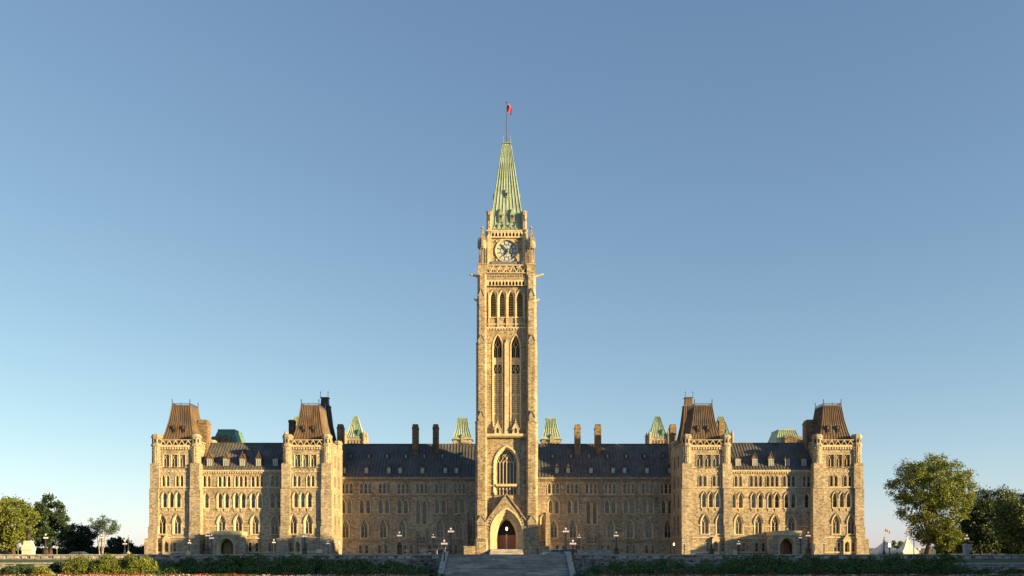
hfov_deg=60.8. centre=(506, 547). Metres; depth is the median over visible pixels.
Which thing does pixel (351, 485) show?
lancet window
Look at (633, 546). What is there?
basement window
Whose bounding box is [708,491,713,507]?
arched window
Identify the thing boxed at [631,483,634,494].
lancet window
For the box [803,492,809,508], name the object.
arched window
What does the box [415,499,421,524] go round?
tall slit window
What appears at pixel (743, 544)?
basement window
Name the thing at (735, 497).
arched window
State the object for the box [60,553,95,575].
rounded shrub
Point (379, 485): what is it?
lancet window
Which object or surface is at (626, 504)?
arched window
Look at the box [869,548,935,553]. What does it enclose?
ground
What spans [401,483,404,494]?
lancet window
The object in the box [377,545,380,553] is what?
basement window
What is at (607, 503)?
arched window
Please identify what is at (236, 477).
lancet window
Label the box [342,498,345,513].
arched window
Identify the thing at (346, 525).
traceried window
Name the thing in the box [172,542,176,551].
basement window
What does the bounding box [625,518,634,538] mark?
traceried window
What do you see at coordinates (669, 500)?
arched window
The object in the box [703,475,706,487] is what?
lancet window
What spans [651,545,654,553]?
basement window
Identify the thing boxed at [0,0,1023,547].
sky
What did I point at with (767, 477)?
lancet window
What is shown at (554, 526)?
traceried window
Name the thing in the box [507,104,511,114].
flag
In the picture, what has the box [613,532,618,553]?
street lamp
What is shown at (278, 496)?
arched window
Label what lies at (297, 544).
basement window
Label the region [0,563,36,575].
rounded shrub
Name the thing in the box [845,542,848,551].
basement window
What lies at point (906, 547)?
marquee tent
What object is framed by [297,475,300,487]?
lancet window
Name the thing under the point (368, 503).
arched window
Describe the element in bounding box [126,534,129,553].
street lamp
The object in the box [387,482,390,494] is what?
lancet window
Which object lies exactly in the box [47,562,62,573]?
rounded shrub
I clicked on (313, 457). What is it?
square headed window
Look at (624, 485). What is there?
lancet window
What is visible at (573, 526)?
traceried window
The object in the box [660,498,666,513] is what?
arched window
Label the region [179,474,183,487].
lancet window
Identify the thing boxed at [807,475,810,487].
lancet window
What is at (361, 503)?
arched window
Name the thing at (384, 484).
lancet window
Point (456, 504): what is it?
arched window
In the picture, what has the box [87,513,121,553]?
young tree
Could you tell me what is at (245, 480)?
lancet window
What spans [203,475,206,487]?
lancet window
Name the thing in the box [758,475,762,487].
lancet window
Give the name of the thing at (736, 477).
lancet window
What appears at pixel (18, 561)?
lawn
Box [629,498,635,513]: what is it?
arched window
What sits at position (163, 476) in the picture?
lancet window
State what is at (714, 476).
lancet window
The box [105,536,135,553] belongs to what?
broadleaf tree
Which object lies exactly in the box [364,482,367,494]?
lancet window
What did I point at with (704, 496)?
arched window
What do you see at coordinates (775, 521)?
traceried window
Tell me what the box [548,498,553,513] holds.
arched window
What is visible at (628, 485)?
lancet window
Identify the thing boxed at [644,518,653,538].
traceried window
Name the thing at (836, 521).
traceried window
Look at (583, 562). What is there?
retaining wall
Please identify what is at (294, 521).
traceried window
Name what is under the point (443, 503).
arched window
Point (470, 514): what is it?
tall slit window
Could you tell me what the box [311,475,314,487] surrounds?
lancet window
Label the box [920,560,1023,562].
lawn
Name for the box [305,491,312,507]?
arched window
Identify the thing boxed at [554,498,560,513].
arched window
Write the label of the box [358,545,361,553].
basement window
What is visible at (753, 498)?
arched window
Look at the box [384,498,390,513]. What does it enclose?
arched window
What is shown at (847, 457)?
square headed window
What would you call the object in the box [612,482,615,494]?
lancet window
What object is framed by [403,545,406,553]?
basement window
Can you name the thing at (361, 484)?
lancet window
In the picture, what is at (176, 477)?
lancet window
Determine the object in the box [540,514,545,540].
tall slit window
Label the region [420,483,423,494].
lancet window
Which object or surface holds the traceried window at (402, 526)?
in the parliament building
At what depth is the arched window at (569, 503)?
192.10 m
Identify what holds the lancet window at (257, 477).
in the parliament building
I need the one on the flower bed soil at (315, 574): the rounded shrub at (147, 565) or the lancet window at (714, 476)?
the rounded shrub at (147, 565)
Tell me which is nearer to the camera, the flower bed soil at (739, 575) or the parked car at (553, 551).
the flower bed soil at (739, 575)
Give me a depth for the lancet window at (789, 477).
181.88 m
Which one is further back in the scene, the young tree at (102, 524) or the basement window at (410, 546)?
the basement window at (410, 546)
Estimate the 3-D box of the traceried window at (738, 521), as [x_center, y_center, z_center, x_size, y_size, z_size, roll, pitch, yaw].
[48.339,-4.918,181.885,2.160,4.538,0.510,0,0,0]
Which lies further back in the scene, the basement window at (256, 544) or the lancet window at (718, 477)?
the basement window at (256, 544)
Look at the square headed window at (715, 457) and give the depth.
180.24 m
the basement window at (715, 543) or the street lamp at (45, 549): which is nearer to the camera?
the street lamp at (45, 549)
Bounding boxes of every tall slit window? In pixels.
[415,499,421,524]
[422,499,427,524]
[467,514,473,540]
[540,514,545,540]
[585,499,591,524]
[592,499,597,524]
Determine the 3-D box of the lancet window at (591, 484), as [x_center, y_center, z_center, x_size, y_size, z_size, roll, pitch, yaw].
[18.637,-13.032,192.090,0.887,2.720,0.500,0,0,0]
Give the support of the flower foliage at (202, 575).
on the flower bed soil at (315, 574)
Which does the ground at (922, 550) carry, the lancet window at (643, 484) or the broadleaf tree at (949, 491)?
the broadleaf tree at (949, 491)
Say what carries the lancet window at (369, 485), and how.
in the parliament building
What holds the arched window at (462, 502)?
in the parliament building
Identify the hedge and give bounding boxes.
[0,546,143,553]
[936,547,1013,553]
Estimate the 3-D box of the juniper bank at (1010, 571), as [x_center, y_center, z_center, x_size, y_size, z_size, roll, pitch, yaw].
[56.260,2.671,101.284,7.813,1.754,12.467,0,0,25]
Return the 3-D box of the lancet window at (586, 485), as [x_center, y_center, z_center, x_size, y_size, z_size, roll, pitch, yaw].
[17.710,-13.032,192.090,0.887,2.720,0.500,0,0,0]
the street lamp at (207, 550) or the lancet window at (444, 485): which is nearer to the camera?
the street lamp at (207, 550)
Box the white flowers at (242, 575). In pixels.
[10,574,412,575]
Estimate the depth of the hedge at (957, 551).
249.36 m
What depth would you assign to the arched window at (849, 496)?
180.15 m
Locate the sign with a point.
(319, 550)
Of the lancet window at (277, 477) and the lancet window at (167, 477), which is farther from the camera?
the lancet window at (277, 477)
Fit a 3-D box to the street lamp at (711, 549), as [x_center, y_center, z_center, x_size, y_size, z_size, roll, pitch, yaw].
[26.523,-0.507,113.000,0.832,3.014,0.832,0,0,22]
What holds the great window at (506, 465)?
in the clock tower
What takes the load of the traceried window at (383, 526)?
in the parliament building
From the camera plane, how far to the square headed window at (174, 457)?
180.20 m
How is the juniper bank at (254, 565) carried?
on the flower bed soil at (315, 574)
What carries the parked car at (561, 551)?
on the road
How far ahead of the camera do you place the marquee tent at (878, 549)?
226.08 m
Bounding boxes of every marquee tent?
[869,540,902,553]
[898,536,918,553]
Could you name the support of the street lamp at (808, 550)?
on the retaining wall at (583, 562)
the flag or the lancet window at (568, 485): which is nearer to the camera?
the flag
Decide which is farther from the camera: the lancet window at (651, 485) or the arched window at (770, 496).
the lancet window at (651, 485)
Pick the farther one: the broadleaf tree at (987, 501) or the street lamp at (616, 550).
the broadleaf tree at (987, 501)
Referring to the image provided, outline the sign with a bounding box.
[316,549,322,553]
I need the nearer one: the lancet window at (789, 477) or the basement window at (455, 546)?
the lancet window at (789, 477)
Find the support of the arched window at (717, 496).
in the parliament building
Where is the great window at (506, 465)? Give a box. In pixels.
[493,445,519,494]
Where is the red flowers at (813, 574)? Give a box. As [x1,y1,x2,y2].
[598,572,1023,575]
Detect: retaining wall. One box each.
[0,554,441,574]
[0,562,53,572]
[571,554,1023,575]
[954,563,1023,572]
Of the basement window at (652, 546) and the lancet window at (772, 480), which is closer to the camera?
the lancet window at (772, 480)
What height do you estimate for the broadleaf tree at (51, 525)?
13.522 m
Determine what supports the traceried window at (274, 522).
in the parliament building
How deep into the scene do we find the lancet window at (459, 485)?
192.15 m
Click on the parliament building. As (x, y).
(659, 491)
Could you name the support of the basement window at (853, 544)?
in the parliament building
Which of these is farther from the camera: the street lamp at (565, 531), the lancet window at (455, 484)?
the lancet window at (455, 484)
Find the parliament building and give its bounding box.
[144,391,868,553]
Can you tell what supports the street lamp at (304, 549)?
on the retaining wall at (432, 561)
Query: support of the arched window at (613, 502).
in the parliament building
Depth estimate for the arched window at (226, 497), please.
181.88 m
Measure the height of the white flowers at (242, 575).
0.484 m
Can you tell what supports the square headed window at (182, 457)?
in the parliament building
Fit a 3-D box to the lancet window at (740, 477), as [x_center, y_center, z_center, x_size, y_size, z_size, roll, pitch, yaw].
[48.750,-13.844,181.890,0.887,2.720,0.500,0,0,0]
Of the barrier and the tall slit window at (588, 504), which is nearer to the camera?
the barrier
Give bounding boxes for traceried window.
[158,513,166,534]
[172,513,181,534]
[216,513,226,530]
[233,513,242,531]
[249,513,259,534]
[269,513,279,534]
[289,513,297,534]
[303,513,312,534]
[342,518,349,538]
[359,518,368,538]
[378,518,387,538]
[397,518,406,538]
[435,518,444,538]
[454,518,462,538]
[550,518,558,538]
[568,518,577,538]
[606,518,615,538]
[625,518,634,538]
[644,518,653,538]
[663,518,670,538]
[700,513,709,534]
[715,513,723,534]
[734,513,743,534]
[753,513,763,534]
[770,513,779,531]
[787,513,796,530]
[831,513,841,534]
[846,513,854,534]
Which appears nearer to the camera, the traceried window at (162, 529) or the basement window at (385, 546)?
the traceried window at (162, 529)
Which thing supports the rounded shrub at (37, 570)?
on the flower bed soil at (315, 574)
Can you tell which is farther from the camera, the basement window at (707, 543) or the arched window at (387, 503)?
the arched window at (387, 503)
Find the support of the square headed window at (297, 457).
in the parliament building
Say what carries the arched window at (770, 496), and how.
in the parliament building
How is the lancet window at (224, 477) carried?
in the parliament building
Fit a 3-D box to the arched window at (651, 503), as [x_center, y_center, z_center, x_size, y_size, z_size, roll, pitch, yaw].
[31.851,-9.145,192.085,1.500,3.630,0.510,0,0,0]
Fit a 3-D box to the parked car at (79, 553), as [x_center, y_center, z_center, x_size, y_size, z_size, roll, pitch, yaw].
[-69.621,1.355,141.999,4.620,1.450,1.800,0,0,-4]
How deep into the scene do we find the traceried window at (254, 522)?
181.97 m
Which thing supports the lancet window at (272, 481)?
in the parliament building
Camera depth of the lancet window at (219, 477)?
181.92 m
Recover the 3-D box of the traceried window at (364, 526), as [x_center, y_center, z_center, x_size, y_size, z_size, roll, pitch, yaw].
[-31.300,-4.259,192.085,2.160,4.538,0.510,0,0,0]
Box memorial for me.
[961,544,972,553]
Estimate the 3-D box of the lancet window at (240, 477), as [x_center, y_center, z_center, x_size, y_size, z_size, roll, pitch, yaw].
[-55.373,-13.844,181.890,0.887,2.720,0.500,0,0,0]
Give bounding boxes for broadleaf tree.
[0,493,43,553]
[30,492,71,553]
[60,523,100,552]
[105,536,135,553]
[882,451,979,553]
[890,540,903,549]
[931,533,959,553]
[952,505,1005,553]
[956,484,1023,553]
[988,493,1023,553]
[999,543,1023,553]
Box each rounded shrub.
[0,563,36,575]
[29,565,53,575]
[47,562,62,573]
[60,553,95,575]
[89,553,122,575]
[116,553,140,574]
[133,554,159,574]
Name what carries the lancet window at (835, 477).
in the parliament building
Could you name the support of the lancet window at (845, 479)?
in the parliament building
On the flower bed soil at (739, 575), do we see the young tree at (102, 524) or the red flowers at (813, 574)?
the red flowers at (813, 574)
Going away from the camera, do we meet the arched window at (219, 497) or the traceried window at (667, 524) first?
the arched window at (219, 497)
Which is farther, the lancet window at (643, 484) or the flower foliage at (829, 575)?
the lancet window at (643, 484)
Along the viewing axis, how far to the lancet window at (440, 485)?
192.15 m
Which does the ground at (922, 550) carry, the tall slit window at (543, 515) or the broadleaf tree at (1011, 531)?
the broadleaf tree at (1011, 531)
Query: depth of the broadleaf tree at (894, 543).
269.03 m
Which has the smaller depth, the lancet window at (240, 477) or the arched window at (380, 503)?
the lancet window at (240, 477)
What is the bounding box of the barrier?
[577,550,611,553]
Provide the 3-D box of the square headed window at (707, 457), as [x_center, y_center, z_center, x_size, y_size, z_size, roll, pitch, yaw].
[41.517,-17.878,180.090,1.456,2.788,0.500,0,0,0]
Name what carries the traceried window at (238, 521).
in the parliament building
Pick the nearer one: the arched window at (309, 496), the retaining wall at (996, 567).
the retaining wall at (996, 567)
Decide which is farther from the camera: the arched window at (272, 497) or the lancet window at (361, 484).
the lancet window at (361, 484)
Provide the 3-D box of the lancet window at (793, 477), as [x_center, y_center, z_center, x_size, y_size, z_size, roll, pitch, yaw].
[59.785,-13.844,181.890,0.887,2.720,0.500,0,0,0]
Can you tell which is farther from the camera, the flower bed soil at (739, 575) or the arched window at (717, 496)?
the arched window at (717, 496)
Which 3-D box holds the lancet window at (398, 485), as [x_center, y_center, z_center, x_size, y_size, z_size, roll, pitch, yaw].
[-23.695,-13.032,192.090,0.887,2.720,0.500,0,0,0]
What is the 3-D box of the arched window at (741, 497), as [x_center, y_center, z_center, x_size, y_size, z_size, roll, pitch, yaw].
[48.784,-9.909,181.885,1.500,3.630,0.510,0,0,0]
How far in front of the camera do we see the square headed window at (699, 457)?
180.20 m
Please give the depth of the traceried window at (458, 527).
192.24 m
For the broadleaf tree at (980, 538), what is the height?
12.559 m
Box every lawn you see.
[0,560,99,562]
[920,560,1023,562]
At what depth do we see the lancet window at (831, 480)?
180.11 m
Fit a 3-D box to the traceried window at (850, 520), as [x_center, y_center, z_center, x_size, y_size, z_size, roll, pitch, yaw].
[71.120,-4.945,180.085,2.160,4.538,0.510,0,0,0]
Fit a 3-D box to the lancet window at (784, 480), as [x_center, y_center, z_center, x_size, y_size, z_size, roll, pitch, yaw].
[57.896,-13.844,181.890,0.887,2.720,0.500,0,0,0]
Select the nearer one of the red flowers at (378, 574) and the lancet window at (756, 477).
the red flowers at (378, 574)
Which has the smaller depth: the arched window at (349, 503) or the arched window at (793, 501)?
the arched window at (793, 501)
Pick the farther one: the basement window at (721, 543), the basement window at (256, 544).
the basement window at (256, 544)
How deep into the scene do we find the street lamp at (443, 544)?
106.43 m
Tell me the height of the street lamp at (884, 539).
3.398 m
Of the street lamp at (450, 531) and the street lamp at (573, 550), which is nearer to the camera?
the street lamp at (573, 550)
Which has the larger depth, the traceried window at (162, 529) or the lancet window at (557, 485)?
the lancet window at (557, 485)
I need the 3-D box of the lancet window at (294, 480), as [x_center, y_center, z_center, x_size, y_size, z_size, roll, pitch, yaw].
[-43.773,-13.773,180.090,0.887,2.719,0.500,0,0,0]
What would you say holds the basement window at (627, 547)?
in the parliament building
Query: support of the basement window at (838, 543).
in the parliament building
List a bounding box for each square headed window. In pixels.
[163,454,169,467]
[170,454,177,467]
[179,454,185,467]
[294,454,300,467]
[302,454,308,467]
[310,454,316,467]
[696,454,703,467]
[704,454,711,467]
[712,454,719,467]
[827,454,834,467]
[836,454,842,467]
[844,454,850,467]
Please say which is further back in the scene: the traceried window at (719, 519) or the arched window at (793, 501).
the arched window at (793, 501)
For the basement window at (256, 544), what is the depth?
181.92 m
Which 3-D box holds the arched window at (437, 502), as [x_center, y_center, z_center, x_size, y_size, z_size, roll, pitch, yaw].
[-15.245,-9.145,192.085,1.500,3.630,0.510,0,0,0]
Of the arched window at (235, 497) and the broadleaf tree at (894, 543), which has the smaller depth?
the arched window at (235, 497)
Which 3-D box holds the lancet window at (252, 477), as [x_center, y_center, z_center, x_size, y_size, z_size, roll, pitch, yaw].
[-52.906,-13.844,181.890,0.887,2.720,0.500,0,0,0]
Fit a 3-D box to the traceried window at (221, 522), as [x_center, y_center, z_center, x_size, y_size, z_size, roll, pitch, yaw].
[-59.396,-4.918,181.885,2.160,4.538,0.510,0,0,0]
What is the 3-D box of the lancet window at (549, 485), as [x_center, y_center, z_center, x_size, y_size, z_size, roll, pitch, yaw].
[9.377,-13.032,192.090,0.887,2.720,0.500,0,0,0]
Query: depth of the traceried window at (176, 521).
180.20 m
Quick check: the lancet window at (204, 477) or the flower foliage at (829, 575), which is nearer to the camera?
the flower foliage at (829, 575)
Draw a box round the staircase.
[444,554,569,575]
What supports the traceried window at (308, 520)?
in the parliament building
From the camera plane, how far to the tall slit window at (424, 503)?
192.29 m
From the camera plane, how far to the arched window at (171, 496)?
180.13 m
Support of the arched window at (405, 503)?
in the parliament building
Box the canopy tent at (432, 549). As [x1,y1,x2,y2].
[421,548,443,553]
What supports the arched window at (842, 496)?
in the parliament building
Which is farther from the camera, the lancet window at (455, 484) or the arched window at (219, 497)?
the lancet window at (455, 484)
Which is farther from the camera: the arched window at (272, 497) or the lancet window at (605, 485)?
the lancet window at (605, 485)
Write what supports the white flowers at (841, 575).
on the flower bed soil at (739, 575)
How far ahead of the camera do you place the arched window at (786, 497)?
181.92 m
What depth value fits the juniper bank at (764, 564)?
100.20 m
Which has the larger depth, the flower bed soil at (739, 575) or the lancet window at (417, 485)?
the lancet window at (417, 485)
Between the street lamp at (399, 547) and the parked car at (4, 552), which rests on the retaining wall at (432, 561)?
the street lamp at (399, 547)
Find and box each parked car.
[0,551,11,553]
[70,552,87,553]
[432,550,455,553]
[541,549,559,553]
[558,549,569,553]
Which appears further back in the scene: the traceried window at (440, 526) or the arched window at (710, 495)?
the traceried window at (440, 526)
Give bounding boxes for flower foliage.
[1,574,416,575]
[603,574,1022,575]
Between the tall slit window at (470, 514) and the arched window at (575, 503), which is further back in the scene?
the arched window at (575, 503)
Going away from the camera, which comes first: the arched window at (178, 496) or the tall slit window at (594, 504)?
the arched window at (178, 496)
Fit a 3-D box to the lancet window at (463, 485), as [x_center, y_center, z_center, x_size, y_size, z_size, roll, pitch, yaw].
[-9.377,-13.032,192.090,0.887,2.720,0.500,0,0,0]
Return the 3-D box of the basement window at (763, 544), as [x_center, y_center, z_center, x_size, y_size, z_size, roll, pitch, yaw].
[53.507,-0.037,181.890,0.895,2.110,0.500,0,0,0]
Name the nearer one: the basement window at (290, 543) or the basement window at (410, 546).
the basement window at (290, 543)
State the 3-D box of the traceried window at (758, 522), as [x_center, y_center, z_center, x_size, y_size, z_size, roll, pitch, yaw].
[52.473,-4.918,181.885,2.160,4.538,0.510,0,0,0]
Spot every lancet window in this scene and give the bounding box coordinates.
[161,474,164,487]
[165,475,169,487]
[175,475,178,487]
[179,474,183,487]
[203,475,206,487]
[207,475,210,487]
[217,475,221,487]
[222,475,225,487]
[226,475,230,487]
[234,475,237,487]
[239,475,242,487]
[243,475,247,487]
[250,475,254,487]
[255,475,258,487]
[259,475,263,487]
[270,475,274,487]
[275,475,278,487]
[292,474,296,487]
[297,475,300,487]
[306,475,309,487]
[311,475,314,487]
[345,483,348,494]
[349,482,352,494]
[359,482,363,494]
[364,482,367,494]
[368,483,371,494]
[378,483,381,494]
[382,482,385,494]
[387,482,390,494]
[397,483,400,494]
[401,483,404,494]
[405,482,408,494]
[416,482,419,494]
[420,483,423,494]
[424,483,427,494]
[435,482,438,494]
[439,483,442,494]
[443,483,446,494]
[454,482,457,494]
[458,483,461,494]
[462,483,465,494]
[547,482,550,494]
[551,482,555,494]
[556,482,559,494]
[566,482,569,494]
[570,482,574,494]
[575,482,578,494]
[585,483,588,494]
[589,482,592,494]
[594,482,597,494]
[604,483,607,494]
[608,483,611,494]
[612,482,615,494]
[623,482,626,494]
[627,483,630,494]
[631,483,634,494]
[641,482,644,494]
[646,482,649,494]
[650,483,653,494]
[660,483,663,494]
[664,482,667,494]
[668,482,670,494]
[698,474,702,487]
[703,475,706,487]
[712,474,716,487]
[717,475,720,487]
[734,475,737,487]
[739,475,742,487]
[749,475,753,487]
[754,475,757,487]
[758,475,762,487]
[766,475,769,487]
[770,475,774,487]
[775,475,778,487]
[782,475,786,487]
[787,475,790,487]
[792,475,795,487]
[802,475,806,487]
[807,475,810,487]
[829,474,833,487]
[834,474,838,487]
[843,474,847,487]
[848,475,851,487]
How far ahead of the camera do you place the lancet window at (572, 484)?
192.29 m
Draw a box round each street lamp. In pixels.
[43,534,48,554]
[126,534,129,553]
[205,532,210,553]
[302,532,306,553]
[397,532,401,553]
[441,540,447,561]
[448,528,453,551]
[563,528,568,550]
[570,540,575,563]
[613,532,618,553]
[709,532,713,553]
[805,532,810,553]
[882,536,885,553]
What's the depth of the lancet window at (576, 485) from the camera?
192.29 m
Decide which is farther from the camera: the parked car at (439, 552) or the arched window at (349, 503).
the arched window at (349, 503)
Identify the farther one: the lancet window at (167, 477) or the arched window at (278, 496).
the arched window at (278, 496)
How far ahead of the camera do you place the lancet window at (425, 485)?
192.29 m
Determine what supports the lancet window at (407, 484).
in the parliament building
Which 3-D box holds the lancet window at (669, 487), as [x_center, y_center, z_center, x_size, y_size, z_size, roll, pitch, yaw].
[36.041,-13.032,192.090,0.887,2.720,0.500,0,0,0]
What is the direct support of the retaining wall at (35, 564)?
on the lawn
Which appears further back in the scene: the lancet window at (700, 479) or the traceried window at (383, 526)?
the traceried window at (383, 526)
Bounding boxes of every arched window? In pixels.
[161,491,167,507]
[167,491,174,507]
[175,491,181,507]
[203,492,209,508]
[216,491,222,508]
[223,491,229,508]
[232,492,238,508]
[239,492,246,508]
[249,491,255,508]
[256,491,262,508]
[269,491,275,508]
[276,492,280,508]
[292,491,298,507]
[299,491,305,507]
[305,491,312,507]
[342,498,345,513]
[346,498,352,513]
[358,498,364,513]
[365,498,371,513]
[377,498,383,513]
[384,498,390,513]
[396,498,402,513]
[403,498,408,513]
[434,498,440,513]
[440,498,446,513]
[453,498,459,513]
[459,498,465,513]
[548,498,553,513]
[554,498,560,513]
[566,498,572,513]
[573,498,578,513]
[604,498,610,513]
[611,498,616,513]
[623,498,629,513]
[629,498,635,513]
[642,498,647,513]
[648,498,654,513]
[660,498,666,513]
[667,498,670,513]
[700,491,707,507]
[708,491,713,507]
[714,491,721,507]
[733,492,737,508]
[738,492,744,508]
[750,492,756,508]
[757,492,763,508]
[767,491,773,508]
[774,492,780,508]
[783,492,790,508]
[790,492,796,508]
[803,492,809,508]
[832,491,838,507]
[839,491,845,507]
[846,491,852,507]
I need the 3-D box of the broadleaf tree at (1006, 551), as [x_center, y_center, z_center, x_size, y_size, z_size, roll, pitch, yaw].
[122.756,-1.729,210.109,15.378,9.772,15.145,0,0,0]
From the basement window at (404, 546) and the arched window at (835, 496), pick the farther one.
the basement window at (404, 546)
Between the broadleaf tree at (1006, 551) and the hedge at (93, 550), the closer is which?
the broadleaf tree at (1006, 551)
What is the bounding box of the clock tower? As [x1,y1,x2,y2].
[464,102,549,553]
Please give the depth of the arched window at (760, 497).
181.88 m
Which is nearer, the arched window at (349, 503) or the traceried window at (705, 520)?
the traceried window at (705, 520)
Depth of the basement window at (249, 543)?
181.92 m
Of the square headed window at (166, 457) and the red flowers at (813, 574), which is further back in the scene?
the square headed window at (166, 457)
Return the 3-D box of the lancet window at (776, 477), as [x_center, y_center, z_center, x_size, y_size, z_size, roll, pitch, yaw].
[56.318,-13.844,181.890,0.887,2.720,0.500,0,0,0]
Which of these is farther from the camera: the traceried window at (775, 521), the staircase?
the traceried window at (775, 521)
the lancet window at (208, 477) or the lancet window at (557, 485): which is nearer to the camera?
the lancet window at (208, 477)
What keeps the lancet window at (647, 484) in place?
in the parliament building
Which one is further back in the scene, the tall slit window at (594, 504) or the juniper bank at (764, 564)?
the tall slit window at (594, 504)
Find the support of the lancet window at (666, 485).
in the parliament building
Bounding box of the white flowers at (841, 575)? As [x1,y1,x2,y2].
[602,573,1023,575]
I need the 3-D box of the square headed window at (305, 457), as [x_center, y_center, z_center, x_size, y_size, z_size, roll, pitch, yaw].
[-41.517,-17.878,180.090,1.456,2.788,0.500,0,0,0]
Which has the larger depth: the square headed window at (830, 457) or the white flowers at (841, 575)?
the square headed window at (830, 457)
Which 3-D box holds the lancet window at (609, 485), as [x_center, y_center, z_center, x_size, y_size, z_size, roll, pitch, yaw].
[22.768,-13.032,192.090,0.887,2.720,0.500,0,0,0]
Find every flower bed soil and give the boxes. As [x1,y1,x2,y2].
[55,574,430,575]
[585,574,995,575]
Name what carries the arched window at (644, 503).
in the parliament building
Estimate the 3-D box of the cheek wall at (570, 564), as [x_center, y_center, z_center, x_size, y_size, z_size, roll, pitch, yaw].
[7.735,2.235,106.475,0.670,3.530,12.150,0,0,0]
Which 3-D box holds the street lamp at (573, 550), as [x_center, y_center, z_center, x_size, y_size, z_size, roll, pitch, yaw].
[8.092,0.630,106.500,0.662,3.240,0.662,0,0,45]
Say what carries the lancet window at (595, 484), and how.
in the parliament building
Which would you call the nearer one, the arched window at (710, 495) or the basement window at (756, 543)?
the arched window at (710, 495)
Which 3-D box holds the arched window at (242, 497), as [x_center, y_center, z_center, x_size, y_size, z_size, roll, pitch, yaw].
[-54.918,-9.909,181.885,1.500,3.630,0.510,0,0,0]
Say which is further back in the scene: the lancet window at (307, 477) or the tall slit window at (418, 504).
the tall slit window at (418, 504)
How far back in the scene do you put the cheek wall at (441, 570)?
105.68 m
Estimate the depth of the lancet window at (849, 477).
180.33 m
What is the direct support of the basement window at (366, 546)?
in the parliament building
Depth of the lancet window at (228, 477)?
181.92 m
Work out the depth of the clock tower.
179.20 m
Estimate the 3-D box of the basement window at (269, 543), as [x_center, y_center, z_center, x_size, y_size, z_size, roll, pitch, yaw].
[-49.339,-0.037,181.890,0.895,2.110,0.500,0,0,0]
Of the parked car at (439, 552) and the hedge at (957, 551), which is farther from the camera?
the hedge at (957, 551)
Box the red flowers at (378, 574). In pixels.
[0,572,420,575]
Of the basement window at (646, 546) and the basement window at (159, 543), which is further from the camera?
the basement window at (646, 546)
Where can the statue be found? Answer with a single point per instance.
(28, 546)
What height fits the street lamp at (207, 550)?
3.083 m
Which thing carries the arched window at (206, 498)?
in the parliament building
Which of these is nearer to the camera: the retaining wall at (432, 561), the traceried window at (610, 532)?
the retaining wall at (432, 561)
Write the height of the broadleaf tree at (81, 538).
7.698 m
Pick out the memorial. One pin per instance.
(967, 548)
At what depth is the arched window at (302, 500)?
180.11 m
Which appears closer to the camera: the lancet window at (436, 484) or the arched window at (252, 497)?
the arched window at (252, 497)
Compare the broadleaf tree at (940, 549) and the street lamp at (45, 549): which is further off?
the broadleaf tree at (940, 549)
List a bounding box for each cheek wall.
[438,551,448,574]
[564,551,575,575]
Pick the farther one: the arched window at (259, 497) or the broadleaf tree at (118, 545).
the broadleaf tree at (118, 545)
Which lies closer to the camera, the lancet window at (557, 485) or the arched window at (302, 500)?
the arched window at (302, 500)
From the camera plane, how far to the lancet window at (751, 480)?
182.05 m
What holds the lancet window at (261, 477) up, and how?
in the parliament building
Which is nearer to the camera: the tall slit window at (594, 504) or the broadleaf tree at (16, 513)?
the broadleaf tree at (16, 513)
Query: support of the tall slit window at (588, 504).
in the parliament building
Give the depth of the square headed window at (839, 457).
180.20 m
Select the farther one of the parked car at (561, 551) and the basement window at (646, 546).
the basement window at (646, 546)
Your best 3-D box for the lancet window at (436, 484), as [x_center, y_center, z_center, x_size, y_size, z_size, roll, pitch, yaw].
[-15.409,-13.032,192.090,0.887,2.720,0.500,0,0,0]
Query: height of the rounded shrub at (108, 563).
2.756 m
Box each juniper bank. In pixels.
[144,552,444,575]
[573,551,973,575]
[958,568,1023,574]
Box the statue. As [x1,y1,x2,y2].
[21,529,35,553]
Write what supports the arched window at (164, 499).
in the parliament building
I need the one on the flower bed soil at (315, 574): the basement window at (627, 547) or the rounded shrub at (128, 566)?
the rounded shrub at (128, 566)
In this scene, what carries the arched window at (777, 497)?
in the parliament building
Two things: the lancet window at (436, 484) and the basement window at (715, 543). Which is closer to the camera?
the basement window at (715, 543)
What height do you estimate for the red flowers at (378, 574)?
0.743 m
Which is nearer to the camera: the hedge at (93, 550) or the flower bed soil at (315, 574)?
the flower bed soil at (315, 574)
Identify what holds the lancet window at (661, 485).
in the parliament building
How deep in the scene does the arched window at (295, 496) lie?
180.07 m
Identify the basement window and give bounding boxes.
[158,542,161,551]
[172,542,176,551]
[248,542,251,551]
[254,542,258,551]
[268,542,271,551]
[289,542,292,551]
[296,542,299,551]
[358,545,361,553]
[364,545,368,553]
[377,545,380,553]
[384,545,387,553]
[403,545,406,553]
[409,545,412,553]
[454,545,457,553]
[625,545,629,553]
[632,545,635,553]
[645,545,648,553]
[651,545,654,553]
[706,542,709,551]
[713,542,716,551]
[720,542,723,551]
[741,542,745,551]
[755,542,758,551]
[761,542,765,551]
[837,542,840,551]
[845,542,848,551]
[851,542,855,551]
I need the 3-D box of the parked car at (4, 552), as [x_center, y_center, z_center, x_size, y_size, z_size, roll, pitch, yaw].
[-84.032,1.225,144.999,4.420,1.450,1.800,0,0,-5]
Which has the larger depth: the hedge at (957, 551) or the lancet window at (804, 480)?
the hedge at (957, 551)
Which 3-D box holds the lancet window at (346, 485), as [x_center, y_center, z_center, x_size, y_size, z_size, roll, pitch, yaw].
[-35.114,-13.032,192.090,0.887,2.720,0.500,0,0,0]
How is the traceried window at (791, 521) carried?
in the parliament building
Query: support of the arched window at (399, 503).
in the parliament building
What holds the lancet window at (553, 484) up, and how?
in the parliament building
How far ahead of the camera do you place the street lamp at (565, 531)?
111.94 m

